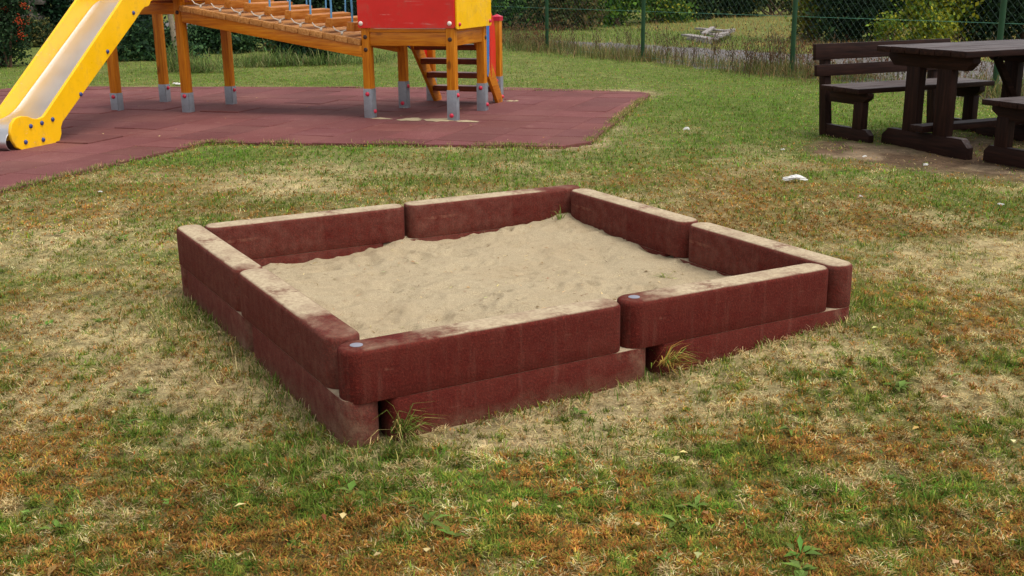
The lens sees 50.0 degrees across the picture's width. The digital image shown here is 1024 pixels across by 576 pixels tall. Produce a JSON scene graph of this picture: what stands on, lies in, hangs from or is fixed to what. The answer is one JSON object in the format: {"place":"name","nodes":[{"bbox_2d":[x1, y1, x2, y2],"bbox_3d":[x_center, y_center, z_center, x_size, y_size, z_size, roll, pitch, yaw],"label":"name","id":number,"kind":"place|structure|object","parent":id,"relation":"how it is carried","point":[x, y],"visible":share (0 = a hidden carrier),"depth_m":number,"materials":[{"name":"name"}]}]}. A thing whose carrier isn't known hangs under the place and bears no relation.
{"place":"outdoors","nodes":[
{"label":"outdoors","id":0,"kind":"place"},
{"bbox_2d":[0,86,649,194],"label":"rubber paving","id":1,"kind":"structure","parent":0,"point":[145,122],"depth_m":11.37,"materials":[{"name":"red rubber"}]},
{"bbox_2d":[0,0,503,150],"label":"climbing frame","id":2,"kind":"object","parent":1,"relation":"on","point":[77,50],"visible":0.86,"depth_m":11.52,"materials":[{"name":"brown wood"}]},
{"bbox_2d":[370,100,517,121],"bbox_3d":[-0.332,-1.941,12.074,1.148,0.014,2.261,13,21,40],"label":"sand spill","id":3,"kind":"object","parent":1,"relation":"on","point":[430,119],"visible":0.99,"depth_m":11.45,"materials":[{"name":"beige sand"}]},
{"bbox_2d":[0,0,1023,575],"bbox_3d":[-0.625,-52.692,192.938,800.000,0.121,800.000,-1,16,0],"label":"ground","id":4,"kind":"structure","parent":0,"point":[892,156],"depth_m":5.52,"materials":[{"name":"green plant"}]},
{"bbox_2d":[0,0,43,66],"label":"firethorn bush","id":5,"kind":"object","parent":4,"relation":"on","point":[10,23],"visible":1,"depth_m":19.86,"materials":[{"name":"green plant"}]},
{"bbox_2d":[0,0,45,40],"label":"stone wall","id":6,"kind":"structure","parent":4,"relation":"on","point":[37,2],"depth_m":27.54,"materials":[{"name":"grey stone"}]},
{"bbox_2d":[6,9,55,47],"bbox_3d":[-11.643,-6.236,26.447,1.588,0.963,1.287,-2,16,-4],"label":"garden bush","id":7,"kind":"object","parent":4,"relation":"on","point":[39,36],"visible":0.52,"depth_m":26.32,"materials":[{"name":"green plant"}]},
{"bbox_2d":[20,0,70,34],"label":"conifer","id":8,"kind":"object","parent":4,"relation":"on","point":[45,9],"visible":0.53,"depth_m":27.87,"materials":[{"name":"green plant"}]},
{"bbox_2d":[49,0,73,23],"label":"conifer","id":9,"kind":"object","parent":4,"relation":"on","point":[68,5],"visible":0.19,"depth_m":28.12,"materials":[{"name":"green plant"}]},
{"bbox_2d":[72,0,167,44],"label":"blue spruce bush","id":10,"kind":"object","parent":4,"relation":"on","point":[147,16],"visible":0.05,"depth_m":26.86,"materials":[{"name":"green plant"}]},
{"bbox_2d":[117,16,209,61],"bbox_3d":[-7.013,-4.892,21.409,2.331,0.996,1.573,-3,16,-9],"label":"juniper","id":11,"kind":"object","parent":4,"relation":"on","point":[140,40],"visible":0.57,"depth_m":21.20,"materials":[{"name":"green plant"}]},
{"bbox_2d":[167,14,177,56],"bbox_3d":[-6.632,-6.566,20.896,2.868,4.553,2.423,-1,16,0],"label":"trunk","id":12,"kind":"object","parent":4,"relation":"on","point":[171,23],"visible":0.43,"depth_m":21.21,"materials":[{"name":"grey plant"}]},
{"bbox_2d":[166,22,264,53],"bbox_3d":[-6.451,-5.467,23.321,2.482,1.056,1.824,-1,16,0],"label":"juniper","id":13,"kind":"object","parent":4,"relation":"on","point":[213,34],"visible":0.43,"depth_m":23.07,"materials":[{"name":"green plant"}]},
{"bbox_2d":[202,34,273,51],"bbox_3d":[-5.497,-5.574,23.664,2.498,1.058,1.730,-1,16,-1],"label":"juniper","id":14,"kind":"object","parent":4,"relation":"on","point":[262,42],"visible":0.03,"depth_m":23.57,"materials":[{"name":"green plant"}]},
{"bbox_2d":[261,38,284,59],"bbox_3d":[-4.217,-4.639,20.557,0.998,0.899,1.023,5,17,19],"label":"dark shrub","id":15,"kind":"object","parent":4,"relation":"on","point":[270,46],"visible":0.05,"depth_m":20.43,"materials":[{"name":"green plant"}]},
{"bbox_2d":[264,0,347,64],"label":"dark shrub","id":16,"kind":"object","parent":4,"relation":"on","point":[305,50],"visible":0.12,"depth_m":19.87,"materials":[{"name":"green plant"}]},
{"bbox_2d":[274,0,348,10],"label":"hedge bush","id":17,"kind":"object","parent":4,"relation":"on","point":[295,2],"visible":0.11,"depth_m":33.42,"materials":[{"name":"green plant"}]},
{"bbox_2d":[312,0,356,15],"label":"hedge bush","id":18,"kind":"object","parent":4,"relation":"on","point":[343,7],"visible":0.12,"depth_m":33.70,"materials":[{"name":"green plant"}]},
{"bbox_2d":[373,401,446,444],"bbox_3d":[-0.323,0.401,3.483,0.270,0.128,0.314,-1,16,0],"label":"grass tuft","id":19,"kind":"object","parent":4,"relation":"on","point":[403,429],"visible":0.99,"depth_m":3.48,"materials":[{"name":"green plant"}]},
{"bbox_2d":[15,0,908,14],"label":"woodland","id":20,"kind":"object","parent":4,"relation":"on","point":[630,5],"visible":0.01,"depth_m":55.02,"materials":[{"name":"green plant"}]},
{"bbox_2d":[176,185,852,447],"bbox_3d":[-0.105,-0.017,4.833,2.212,0.393,2.173,-9,18,-28],"label":"sandbox","id":21,"kind":"object","parent":4,"relation":"on","point":[339,376],"visible":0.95,"depth_m":4.06,"materials":[{"name":"red rubber"}]},
{"bbox_2d":[262,213,728,339],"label":"sand","id":22,"kind":"structure","parent":21,"relation":"in","point":[366,308],"depth_m":5.01,"materials":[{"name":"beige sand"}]},
{"bbox_2d":[551,208,566,220],"bbox_3d":[0.258,-0.406,5.907,0.130,0.068,0.174,-1,16,0],"label":"grass tuft","id":23,"kind":"object","parent":22,"relation":"on","point":[559,217],"visible":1,"depth_m":5.90,"materials":[{"name":"green plant"}]},
{"bbox_2d":[657,273,678,278],"bbox_3d":[0.677,-0.060,4.910,0.150,0.024,0.086,-1,16,0],"label":"grass tuft","id":24,"kind":"object","parent":22,"relation":"on","point":[665,276],"visible":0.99,"depth_m":4.90,"materials":[{"name":"beige plant"}]},
{"bbox_2d":[491,0,551,30],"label":"hedge bush","id":25,"kind":"object","parent":4,"relation":"on","point":[509,16],"visible":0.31,"depth_m":32.06,"materials":[{"name":"green plant"}]},
{"bbox_2d":[502,0,586,28],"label":"hedge bush","id":26,"kind":"object","parent":4,"relation":"on","point":[535,8],"visible":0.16,"depth_m":33.12,"materials":[{"name":"green plant"}]},
{"bbox_2d":[522,0,613,30],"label":"hedge bush","id":27,"kind":"object","parent":4,"relation":"on","point":[570,19],"visible":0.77,"depth_m":31.86,"materials":[{"name":"green plant"}]},
{"bbox_2d":[140,10,1023,102],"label":"weeds","id":28,"kind":"object","parent":4,"relation":"on","point":[516,41],"visible":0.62,"depth_m":18.70,"materials":[{"name":"green plant"}]},
{"bbox_2d":[565,0,659,27],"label":"hedge bush","id":29,"kind":"object","parent":4,"relation":"on","point":[618,4],"visible":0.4,"depth_m":34.07,"materials":[{"name":"green plant"}]},
{"bbox_2d":[630,0,698,22],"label":"hedge bush","id":30,"kind":"object","parent":4,"relation":"on","point":[674,7],"visible":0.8,"depth_m":36.07,"materials":[{"name":"green plant"}]},
{"bbox_2d":[651,341,709,376],"bbox_3d":[0.593,0.228,3.958,0.245,0.114,0.274,11,20,37],"label":"grass tuft","id":31,"kind":"object","parent":4,"relation":"on","point":[673,360],"visible":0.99,"depth_m":3.96,"materials":[{"name":"green plant"}]},
{"bbox_2d":[339,0,1023,96],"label":"chain link fence","id":32,"kind":"object","parent":4,"relation":"on","point":[1001,19],"visible":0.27,"depth_m":16.50,"materials":[{"name":"green metal"}]},
{"bbox_2d":[680,0,724,19],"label":"hedge bush","id":33,"kind":"object","parent":4,"relation":"on","point":[701,3],"visible":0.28,"depth_m":38.25,"materials":[{"name":"green plant"}]},
{"bbox_2d":[695,0,767,17],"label":"hedge bush","id":34,"kind":"object","parent":4,"relation":"on","point":[737,6],"visible":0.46,"depth_m":40.57,"materials":[{"name":"green plant"}]},
{"bbox_2d":[727,0,803,15],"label":"hedge bush","id":35,"kind":"object","parent":4,"relation":"on","point":[780,6],"visible":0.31,"depth_m":41.93,"materials":[{"name":"green plant"}]},
{"bbox_2d":[783,174,807,180],"bbox_3d":[2.025,-0.791,7.849,0.162,0.044,0.092,11,19,35],"label":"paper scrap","id":36,"kind":"object","parent":4,"relation":"on","point":[795,176],"visible":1,"depth_m":7.83,"materials":[{"name":"white paper"}]},
{"bbox_2d":[775,0,848,41],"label":"hedge bush","id":37,"kind":"object","parent":4,"relation":"on","point":[801,29],"visible":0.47,"depth_m":24.73,"materials":[{"name":"green plant"}]},
{"bbox_2d":[804,0,888,42],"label":"hedge bush","id":38,"kind":"object","parent":4,"relation":"on","point":[859,6],"visible":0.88,"depth_m":23.90,"materials":[{"name":"green plant"}]},
{"bbox_2d":[866,4,908,41],"bbox_3d":[7.722,-5.373,22.601,0.838,0.929,0.766,5,17,20],"label":"hedge bush","id":39,"kind":"object","parent":4,"relation":"on","point":[887,27],"visible":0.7,"depth_m":22.52,"materials":[{"name":"green plant"}]},
{"bbox_2d":[860,0,919,40],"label":"hedge bush","id":40,"kind":"object","parent":4,"relation":"on","point":[890,7],"visible":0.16,"depth_m":24.75,"materials":[{"name":"green plant"}]},
{"bbox_2d":[813,38,994,142],"bbox_3d":[3.622,-1.831,10.192,1.620,0.881,0.734,-7,17,-23],"label":"park bench","id":41,"kind":"object","parent":4,"relation":"on","point":[859,96],"visible":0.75,"depth_m":10.15,"materials":[{"name":"brown wood"}]},
{"bbox_2d":[894,2,967,41],"bbox_3d":[8.558,-5.441,22.563,1.044,1.067,1.420,-15,21,-42],"label":"hedge bush","id":42,"kind":"object","parent":4,"relation":"on","point":[936,19],"visible":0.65,"depth_m":22.33,"materials":[{"name":"green plant"}]},
{"bbox_2d":[884,0,990,41],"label":"hedge bush","id":43,"kind":"object","parent":4,"relation":"on","point":[916,6],"visible":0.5,"depth_m":23.02,"materials":[{"name":"green plant"}]},
{"bbox_2d":[877,39,1023,159],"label":"picnic table","id":44,"kind":"object","parent":4,"relation":"on","point":[949,61],"visible":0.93,"depth_m":9.22,"materials":[{"name":"brown wood"}]},
{"bbox_2d":[939,0,1016,41],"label":"hedge bush","id":45,"kind":"object","parent":4,"relation":"on","point":[969,22],"visible":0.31,"depth_m":23.25,"materials":[{"name":"green plant"}]},
{"bbox_2d":[970,0,1023,40],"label":"hedge bush","id":46,"kind":"object","parent":4,"relation":"on","point":[1011,8],"visible":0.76,"depth_m":22.73,"materials":[{"name":"green plant"}]},
{"bbox_2d":[982,96,1023,167],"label":"park bench","id":47,"kind":"object","parent":4,"relation":"on","point":[1008,111],"visible":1,"depth_m":8.50,"materials":[{"name":"brown wood"}]},
{"bbox_2d":[681,27,735,43],"bbox_3d":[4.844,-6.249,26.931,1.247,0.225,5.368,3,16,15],"label":"wooden pallet","id":48,"kind":"object","parent":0,"point":[708,32],"visible":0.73,"depth_m":25.82,"materials":[{"name":"grey wood"}]}
]}

